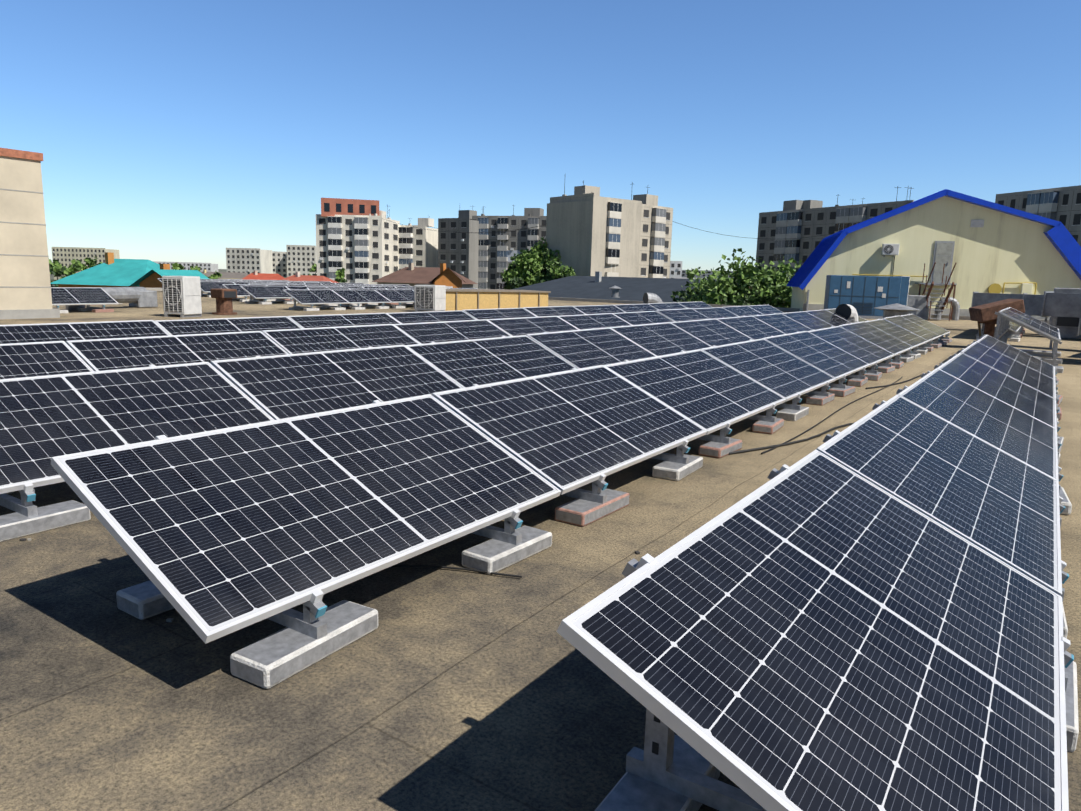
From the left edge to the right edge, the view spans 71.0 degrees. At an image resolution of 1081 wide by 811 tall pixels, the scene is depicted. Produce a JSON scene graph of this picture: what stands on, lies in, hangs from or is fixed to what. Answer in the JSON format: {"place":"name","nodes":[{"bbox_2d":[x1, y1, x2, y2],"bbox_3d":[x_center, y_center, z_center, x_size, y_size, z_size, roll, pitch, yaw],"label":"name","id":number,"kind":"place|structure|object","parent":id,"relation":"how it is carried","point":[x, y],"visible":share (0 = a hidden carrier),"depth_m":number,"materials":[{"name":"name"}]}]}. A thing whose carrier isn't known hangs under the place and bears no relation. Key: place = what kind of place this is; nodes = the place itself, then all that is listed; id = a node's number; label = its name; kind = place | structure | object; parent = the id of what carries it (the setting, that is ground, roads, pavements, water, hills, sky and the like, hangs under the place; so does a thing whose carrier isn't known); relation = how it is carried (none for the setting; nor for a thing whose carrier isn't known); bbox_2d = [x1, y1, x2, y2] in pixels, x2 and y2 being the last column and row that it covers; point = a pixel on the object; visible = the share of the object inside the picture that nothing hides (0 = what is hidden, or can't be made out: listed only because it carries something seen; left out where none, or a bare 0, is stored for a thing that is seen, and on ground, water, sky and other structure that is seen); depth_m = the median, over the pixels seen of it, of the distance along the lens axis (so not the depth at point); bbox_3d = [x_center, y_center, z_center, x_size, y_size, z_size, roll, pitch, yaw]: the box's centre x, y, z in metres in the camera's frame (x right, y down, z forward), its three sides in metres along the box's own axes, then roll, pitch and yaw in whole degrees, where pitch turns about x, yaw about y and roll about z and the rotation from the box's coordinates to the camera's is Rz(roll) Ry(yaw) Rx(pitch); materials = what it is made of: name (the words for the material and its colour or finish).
{"place":"outdoors","nodes":[
{"label":"outdoors","id":0,"kind":"place"},
{"bbox_2d":[50,269,226,285],"bbox_3d":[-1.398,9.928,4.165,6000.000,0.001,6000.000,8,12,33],"label":"ground","id":1,"kind":"structure","parent":0,"point":[52,275],"depth_m":638.95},
{"bbox_2d":[51,259,60,279],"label":"tree","id":2,"kind":"object","parent":1,"relation":"on","point":[53,262],"visible":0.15,"depth_m":384.23,"materials":[{"name":"green plant"}]},
{"bbox_2d":[48,258,64,286],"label":"tree","id":3,"kind":"object","parent":1,"relation":"on","point":[50,269],"depth_m":99.39,"materials":[{"name":"green plant"}]},
{"bbox_2d":[51,261,78,276],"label":"tree","id":4,"kind":"object","parent":1,"relation":"on","point":[58,269],"visible":0.73,"depth_m":315.90,"materials":[{"name":"green plant"}]},
{"bbox_2d":[52,247,119,279],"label":"pale apartment building","id":5,"kind":"structure","parent":1,"relation":"on","point":[64,256],"depth_m":429.59,"materials":[{"name":"beige concrete"}]},
{"bbox_2d":[71,256,101,270],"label":"tree","id":6,"kind":"object","parent":1,"relation":"on","point":[79,266],"visible":0.42,"depth_m":323.30,"materials":[{"name":"green plant"}]},
{"bbox_2d":[50,252,170,286],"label":"teal house","id":7,"kind":"structure","parent":1,"relation":"on","point":[110,271],"depth_m":62.94,"materials":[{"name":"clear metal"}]},
{"bbox_2d":[153,261,217,271],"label":"pale apartment building","id":8,"kind":"structure","parent":1,"relation":"on","point":[208,267],"depth_m":542.53,"materials":[{"name":"beige concrete"}]},
{"bbox_2d":[172,262,200,270],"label":"tree","id":9,"kind":"object","parent":1,"relation":"on","point":[176,266],"visible":0.12,"depth_m":248.77,"materials":[{"name":"green plant"}]},
{"bbox_2d":[205,271,221,278],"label":"tree","id":10,"kind":"object","parent":1,"relation":"on","point":[217,275],"visible":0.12,"depth_m":153.38,"materials":[{"name":"green plant"}]},
{"bbox_2d":[226,245,316,277],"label":"pale apartment building","id":11,"kind":"structure","parent":1,"relation":"on","point":[293,259],"depth_m":399.02,"materials":[{"name":"beige concrete"}]},
{"bbox_2d":[301,263,316,275],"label":"tree","id":12,"kind":"object","parent":1,"relation":"on","point":[313,268],"visible":0.08,"depth_m":267.44,"materials":[{"name":"green plant"}]},
{"bbox_2d":[335,267,347,282],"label":"tree","id":13,"kind":"object","parent":1,"relation":"on","point":[340,275],"visible":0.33,"depth_m":161.44,"materials":[{"name":"green plant"}]},
{"bbox_2d":[315,198,437,283],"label":"white apartment tower","id":14,"kind":"structure","parent":1,"relation":"on","point":[363,241],"depth_m":192.58,"materials":[{"name":"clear concrete"}]},
{"bbox_2d":[388,220,543,232],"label":"wire","id":15,"kind":"object","parent":14,"relation":"attached to","point":[468,232],"visible":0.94,"depth_m":165.82,"materials":[{"name":"black rubber"}]},
{"bbox_2d":[438,205,546,289],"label":"grey apartment building","id":16,"kind":"structure","parent":1,"relation":"on","point":[482,260],"depth_m":195.06,"materials":[{"name":"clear concrete"}]},
{"bbox_2d":[501,254,543,289],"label":"tree","id":17,"kind":"object","parent":1,"relation":"on","point":[521,272],"visible":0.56,"depth_m":136.08,"materials":[{"name":"green plant"}]},
{"bbox_2d":[509,237,560,276],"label":"poplar tree","id":18,"kind":"object","parent":1,"relation":"on","point":[540,252],"visible":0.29,"depth_m":144.37,"materials":[{"name":"green plant"}]},
{"bbox_2d":[0,287,1080,810],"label":"solar panels","id":19,"kind":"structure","parent":1,"relation":"on","point":[446,689],"depth_m":2.88,"materials":[{"name":"black glass"}]},
{"bbox_2d":[0,148,59,318],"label":"stair tower","id":20,"kind":"structure","parent":19,"relation":"on","point":[25,288],"depth_m":20.18,"materials":[{"name":"paint"}]},
{"bbox_2d":[54,305,113,312],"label":"solar panel mounts","id":21,"kind":"object","parent":19,"relation":"on","point":[95,309],"visible":0.17,"depth_m":24.02,"materials":[{"name":"metal"}]},
{"bbox_2d":[51,288,118,304],"bbox_3d":[-15.885,-3.128,21.746,1.048,0.513,6.878,8,12,33],"label":"solar row","id":22,"kind":"object","parent":21,"relation":"on","point":[80,296],"visible":0.48,"depth_m":23.79,"materials":[{"name":"glass"}]},
{"bbox_2d":[65,287,157,309],"bbox_3d":[-15.315,-3.626,25.512,1.523,0.725,4.838,8,12,33],"label":"duct run","id":23,"kind":"object","parent":19,"relation":"on","point":[139,297],"visible":0.44,"depth_m":26.65,"materials":[{"name":"silver metal"}]},
{"bbox_2d":[162,276,201,317],"bbox_3d":[-10.802,-3.289,22.846,0.756,1.212,0.810,4,10,15],"label":"ac unit","id":24,"kind":"object","parent":19,"relation":"on","point":[181,296],"visible":1,"depth_m":22.53,"materials":[{"name":"white paint"}]},
{"bbox_2d":[211,289,236,314],"bbox_3d":[-10.236,-3.362,24.522,0.731,0.820,0.750,8,12,33],"label":"roof vent","id":25,"kind":"object","parent":19,"relation":"on","point":[224,302],"visible":1,"depth_m":24.32,"materials":[{"name":"metal"}]},
{"bbox_2d":[201,290,249,296],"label":"solar panel mounts","id":26,"kind":"object","parent":19,"relation":"on","point":[205,295],"visible":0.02,"depth_m":38.56,"materials":[{"name":"metal"}]},
{"bbox_2d":[200,282,363,291],"bbox_3d":[-13.929,-6.659,42.637,1.049,0.514,11.478,8,12,33],"label":"solar row","id":27,"kind":"object","parent":26,"relation":"on","point":[207,286],"visible":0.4,"depth_m":39.14,"materials":[{"name":"glass"}]},
{"bbox_2d":[232,296,293,301],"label":"solar panel mounts","id":28,"kind":"object","parent":19,"relation":"on","point":[245,299],"visible":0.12,"depth_m":35.08,"materials":[{"name":"metal"}]},
{"bbox_2d":[222,284,402,295],"bbox_3d":[-10.747,-5.885,38.657,1.050,0.510,11.478,8,12,33],"label":"solar row","id":29,"kind":"object","parent":28,"relation":"on","point":[240,290],"visible":0.33,"depth_m":35.72,"materials":[{"name":"glass"}]},
{"bbox_2d":[245,295,298,303],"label":"solar panel mounts","id":30,"kind":"object","parent":19,"relation":"on","point":[290,301],"visible":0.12,"depth_m":32.75,"materials":[{"name":"metal"}]},
{"bbox_2d":[240,286,413,298],"bbox_3d":[-9.155,-5.499,36.666,1.049,0.512,11.478,8,12,33],"label":"solar row","id":31,"kind":"object","parent":30,"relation":"on","point":[262,292],"visible":0.31,"depth_m":33.11,"materials":[{"name":"glass"}]},
{"bbox_2d":[289,299,413,310],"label":"solar panel mounts","id":32,"kind":"object","parent":19,"relation":"on","point":[344,307],"visible":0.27,"depth_m":29.97,"materials":[{"name":"metal"}]},
{"bbox_2d":[283,290,413,303],"bbox_3d":[-5.972,-4.726,32.686,1.047,0.508,11.478,8,12,33],"label":"solar row","id":33,"kind":"object","parent":32,"relation":"on","point":[343,296],"visible":0.69,"depth_m":30.22,"materials":[{"name":"glass"}]},
{"bbox_2d":[313,302,413,305],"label":"solar panel mounts","id":34,"kind":"object","parent":19,"relation":"on","point":[355,304],"visible":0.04,"depth_m":33.77,"materials":[{"name":"metal"}]},
{"bbox_2d":[307,288,476,289],"bbox_3d":[-6.286,-5.400,36.567,1.050,0.508,11.478,8,12,33],"label":"solar row","id":35,"kind":"object","parent":34,"relation":"on","point":[373,288],"visible":0.25,"depth_m":34.87,"materials":[{"name":"glass"}]},
{"bbox_2d":[0,309,820,541],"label":"solar panel mounts","id":36,"kind":"object","parent":19,"relation":"on","point":[27,517],"depth_m":4.35,"materials":[{"name":"metal"}]},
{"bbox_2d":[0,308,866,493],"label":"solar row","id":37,"kind":"object","parent":36,"relation":"on","point":[44,420],"visible":0.67,"depth_m":6.40,"materials":[{"name":"glass"}]},
{"bbox_2d":[19,441,807,621],"bbox_3d":[2.851,0.587,5.923,14.745,0.072,8.562,1,10,-1],"label":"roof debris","id":38,"kind":"object","parent":19,"relation":"on","point":[172,619],"visible":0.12,"depth_m":4.18,"materials":[{"name":"grey"}]},
{"bbox_2d":[414,285,445,311],"bbox_3d":[-4.273,-4.142,29.386,0.906,1.042,0.960,5,10,19],"label":"ac unit","id":39,"kind":"object","parent":19,"relation":"on","point":[429,298],"visible":0.98,"depth_m":29.00,"materials":[{"name":"white paint"}]},
{"bbox_2d":[391,565,521,577],"bbox_3d":[-0.690,0.837,3.941,1.209,0.012,0.063,3,10,7],"label":"cable","id":40,"kind":"object","parent":19,"relation":"on","point":[468,569],"visible":0.58,"depth_m":3.93,"materials":[{"name":"black rubber"}]},
{"bbox_2d":[445,289,550,310],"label":"parapet wall","id":41,"kind":"structure","parent":19,"relation":"on","point":[461,299],"depth_m":31.46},
{"bbox_2d":[116,313,951,688],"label":"solar panel mounts","id":42,"kind":"object","parent":19,"relation":"on","point":[314,631],"visible":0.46,"depth_m":3.98,"materials":[{"name":"metal"}]},
{"bbox_2d":[51,314,949,643],"bbox_3d":[4.812,-0.926,12.289,1.050,0.512,22.978,8,12,33],"label":"solar row","id":43,"kind":"object","parent":42,"relation":"on","point":[215,534],"visible":1,"depth_m":3.94,"materials":[{"name":"glass"}]},
{"bbox_2d":[609,286,621,297],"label":"vent pipe","id":44,"kind":"object","parent":19,"relation":"on","point":[615,292],"visible":1,"depth_m":58.77,"materials":[{"name":"grey metal"}]},
{"bbox_2d":[643,293,662,303],"bbox_3d":[5.936,-5.406,39.087,1.132,0.817,0.924,-1,10,-16],"label":"duct elbow","id":45,"kind":"object","parent":19,"relation":"on","point":[650,298],"visible":0.6,"depth_m":38.77,"materials":[{"name":"grey metal"}]},
{"bbox_2d":[728,422,854,454],"bbox_3d":[3.490,0.214,8.260,4.784,0.024,0.214,-7,13,-39],"label":"cable","id":46,"kind":"object","parent":19,"relation":"on","point":[783,444],"visible":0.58,"depth_m":7.19,"materials":[{"name":"black rubber"}]},
{"bbox_2d":[761,377,901,453],"bbox_3d":[4.025,-0.026,9.747,0.082,0.014,7.301,8,12,33],"label":"cable","id":47,"kind":"object","parent":19,"relation":"on","point":[825,419],"visible":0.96,"depth_m":8.45,"materials":[{"name":"black rubber"}]},
{"bbox_2d":[595,335,1078,810],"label":"solar panel mounts","id":48,"kind":"object","parent":19,"relation":"on","point":[667,769],"visible":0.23,"depth_m":2.17,"materials":[{"name":"metal"}]},
{"bbox_2d":[556,335,1068,810],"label":"solar row","id":49,"kind":"object","parent":48,"relation":"on","point":[864,613],"visible":1,"depth_m":2.27,"materials":[{"name":"glass"}]},
{"bbox_2d":[835,304,857,321],"bbox_3d":[9.674,-2.726,23.772,0.699,0.920,0.962,8,12,33],"label":"ventilation pipe","id":50,"kind":"object","parent":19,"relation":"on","point":[847,311],"visible":0.46,"depth_m":23.45,"materials":[{"name":"paint"}]},
{"bbox_2d":[823,275,909,318],"bbox_3d":[15.115,-5.078,35.306,3.416,1.956,1.550,4,10,13],"label":"chiller cabinet","id":51,"kind":"object","parent":19,"relation":"on","point":[864,296],"visible":0.77,"depth_m":34.60,"materials":[{"name":"blue metal"}]},
{"bbox_2d":[865,373,925,388],"bbox_3d":[6.953,-0.561,13.344,0.222,0.024,6.112,11,14,44],"label":"cable","id":52,"kind":"object","parent":19,"relation":"on","point":[894,383],"visible":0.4,"depth_m":11.76,"materials":[{"name":"black rubber"}]},
{"bbox_2d":[875,303,918,317],"bbox_3d":[13.899,-3.575,29.636,1.667,0.842,1.710,8,12,33],"label":"vent cap","id":53,"kind":"object","parent":19,"relation":"on","point":[895,309],"visible":0.65,"depth_m":29.24,"materials":[{"name":"grey metal"}]},
{"bbox_2d":[786,189,1080,319],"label":"arched-roof building","id":54,"kind":"structure","parent":19,"relation":"on","point":[988,246],"depth_m":36.08,"materials":[{"name":"paint"}]},
{"bbox_2d":[881,244,899,276],"bbox_3d":[16.884,-6.882,36.721,0.731,1.865,0.378,4,10,13],"label":"air conditioner unit","id":55,"kind":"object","parent":54,"relation":"on","point":[890,249],"depth_m":36.45,"materials":[{"name":"white paint"}]},
{"bbox_2d":[907,295,959,320],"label":"ventilation duct","id":56,"kind":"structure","parent":19,"relation":"on","point":[919,302],"depth_m":35.10,"materials":[{"name":"silver metal"}]},
{"bbox_2d":[915,262,956,320],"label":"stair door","id":57,"kind":"structure","parent":19,"relation":"on","point":[952,284],"depth_m":34.85,"materials":[{"name":"metal"}]},
{"bbox_2d":[969,299,1024,338],"bbox_3d":[11.491,-2.067,19.171,1.044,1.276,0.750,3,10,8],"label":"rusty rain hood","id":58,"kind":"object","parent":19,"relation":"on","point":[985,314],"visible":0.67,"depth_m":18.89,"materials":[{"name":"metal"}]},
{"bbox_2d":[975,323,1024,341],"bbox_3d":[15.302,-2.707,25.055,1.202,0.760,6.543,8,12,33],"label":"solar mount","id":59,"kind":"object","parent":19,"relation":"on","point":[1016,336],"visible":0.44,"depth_m":23.47,"materials":[{"name":"metal"}]},
{"bbox_2d":[1009,321,1021,331],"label":"solar row","id":60,"kind":"object","parent":59,"relation":"on","point":[1014,327],"visible":0.25,"depth_m":23.58,"materials":[{"name":"metal"}]},
{"bbox_2d":[971,288,1080,348],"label":"duct work","id":61,"kind":"object","parent":19,"relation":"on","point":[1060,308],"visible":0.62,"depth_m":23.95,"materials":[{"name":"metal"}]},
{"bbox_2d":[995,307,1062,372],"bbox_3d":[10.492,-1.499,16.277,1.300,1.079,4.710,8,12,33],"label":"panel support frame","id":62,"kind":"object","parent":19,"relation":"on","point":[1002,327],"visible":0.46,"depth_m":15.83,"materials":[{"name":"metal"}]},
{"bbox_2d":[998,307,1060,340],"bbox_3d":[10.456,-1.784,16.129,1.048,0.510,4.578,8,12,33],"label":"raised solar row","id":63,"kind":"object","parent":62,"relation":"on","point":[1034,323],"visible":1,"depth_m":15.37,"materials":[{"name":"glass"}]},
{"bbox_2d":[531,256,576,283],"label":"tree","id":64,"kind":"object","parent":1,"relation":"on","point":[555,269],"visible":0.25,"depth_m":131.92,"materials":[{"name":"green plant"}]},
{"bbox_2d":[546,180,672,277],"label":"grey apartment building","id":65,"kind":"structure","parent":1,"relation":"on","point":[611,237],"depth_m":141.39,"materials":[{"name":"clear concrete"}]},
{"bbox_2d":[511,271,740,302],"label":"roof","id":66,"kind":"structure","parent":1,"relation":"on","point":[598,285],"depth_m":75.88,"materials":[{"name":"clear glass"}]},
{"bbox_2d":[669,261,682,277],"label":"white apartment building","id":67,"kind":"structure","parent":1,"relation":"on","point":[675,269],"depth_m":290.76,"materials":[{"name":"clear concrete"}]},
{"bbox_2d":[686,268,698,278],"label":"tree","id":68,"kind":"object","parent":1,"relation":"on","point":[688,272],"visible":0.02,"depth_m":194.26,"materials":[{"name":"green plant"}]},
{"bbox_2d":[682,270,733,277],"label":"pale apartment building","id":69,"kind":"structure","parent":1,"relation":"on","point":[684,273],"depth_m":668.95,"materials":[{"name":"clear concrete"}]},
{"bbox_2d":[692,281,745,304],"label":"tree","id":70,"kind":"object","parent":1,"relation":"on","point":[733,289],"visible":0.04,"depth_m":59.83,"materials":[{"name":"green plant"}]},
{"bbox_2d":[670,248,801,307],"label":"tree","id":71,"kind":"object","parent":1,"relation":"on","point":[744,273],"visible":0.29,"depth_m":57.48,"materials":[{"name":"green plant"}]},
{"bbox_2d":[739,261,795,306],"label":"tree","id":72,"kind":"object","parent":1,"relation":"on","point":[773,269],"visible":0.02,"depth_m":59.43,"materials":[{"name":"green plant"}]},
{"bbox_2d":[755,187,913,279],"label":"grey apartment building","id":73,"kind":"structure","parent":1,"relation":"on","point":[799,220],"depth_m":153.75,"materials":[{"name":"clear concrete"}]},
{"bbox_2d":[672,221,829,238],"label":"wire","id":74,"kind":"object","parent":73,"relation":"attached to","point":[745,237],"visible":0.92,"depth_m":149.59,"materials":[{"name":"black rubber"}]},
{"bbox_2d":[995,185,1080,245],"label":"apartment building","id":75,"kind":"structure","parent":1,"relation":"on","point":[1062,205],"depth_m":103.90,"materials":[{"name":"grey concrete"}]},
{"bbox_2d":[130,264,208,287],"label":"house","id":76,"kind":"structure","parent":0,"point":[149,279],"depth_m":55.91,"materials":[{"name":"teal metal"}]},
{"bbox_2d":[199,270,248,278],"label":"building","id":77,"kind":"structure","parent":0,"point":[232,275],"depth_m":191.58,"materials":[{"name":"clear"}]},
{"bbox_2d":[243,270,283,279],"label":"red house","id":78,"kind":"structure","parent":0,"point":[255,275],"depth_m":141.70,"materials":[{"name":"clear"}]},
{"bbox_2d":[282,272,338,282],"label":"red house","id":79,"kind":"structure","parent":0,"point":[297,276],"depth_m":114.95,"materials":[{"name":"clear"}]},
{"bbox_2d":[372,263,476,287],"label":"brown house","id":80,"kind":"structure","parent":0,"point":[411,275],"depth_m":93.28,"materials":[{"name":"clear"}]},
{"bbox_2d":[433,263,465,287],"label":"house","id":81,"kind":"structure","parent":0,"point":[447,277],"depth_m":86.19,"materials":[{"name":"orange brick"}]},
{"bbox_2d":[0,0,1080,270],"label":"sky","id":82,"kind":"structure","parent":0,"point":[164,130],"materials":[{"name":"blue"}]},
{"bbox_2d":[676,277,716,279],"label":"white hall","id":83,"kind":"structure","parent":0,"point":[687,278],"depth_m":227.65,"materials":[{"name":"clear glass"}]},
{"bbox_3d":[1.390,-1.512,15.909,1.208,0.730,24.916,8,12,33],"label":"solar panel mount","id":84,"kind":"object","parent":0,"visible":0},
{"bbox_2d":[0,305,783,378],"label":"solar row","id":85,"kind":"object","parent":84,"relation":"on","point":[21,360],"visible":0.5,"depth_m":9.46,"materials":[{"name":"glass"}]},
{"bbox_3d":[-0.646,-1.797,17.238,1.212,0.730,24.972,8,12,33],"label":"solar panel mount","id":86,"kind":"object","parent":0,"visible":0},
{"bbox_2d":[0,301,712,343],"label":"solar row","id":87,"kind":"object","parent":86,"relation":"on","point":[28,333],"visible":0.25,"depth_m":12.23,"materials":[{"name":"glass"}]},
{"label":"solar panel mount","id":88,"kind":"object","parent":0,"visible":0},
{"bbox_2d":[248,283,410,286],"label":"solar row","id":89,"kind":"object","parent":88,"relation":"on","point":[405,285],"visible":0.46,"depth_m":42.64,"materials":[{"name":"glass"}]},
{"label":"solar panel mount","id":90,"kind":"object","parent":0,"visible":0},
{"bbox_2d":[200,281,318,282],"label":"solar row","id":91,"kind":"object","parent":90,"relation":"on","point":[259,281],"visible":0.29,"depth_m":44.30,"materials":[{"name":"glass"}]},
{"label":"solar panel mount","id":92,"kind":"object","parent":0,"visible":0},
{"bbox_2d":[206,280,331,282],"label":"solar row","id":93,"kind":"object","parent":92,"relation":"on","point":[268,280],"visible":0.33,"depth_m":47.47,"materials":[{"name":"metal"}]},
{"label":"solar panel mount","id":94,"kind":"object","parent":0,"visible":0},
{"bbox_2d":[157,278,288,281],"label":"solar row","id":95,"kind":"object","parent":94,"relation":"on","point":[160,279],"visible":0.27,"depth_m":47.56,"materials":[{"name":"metal"}]}
]}

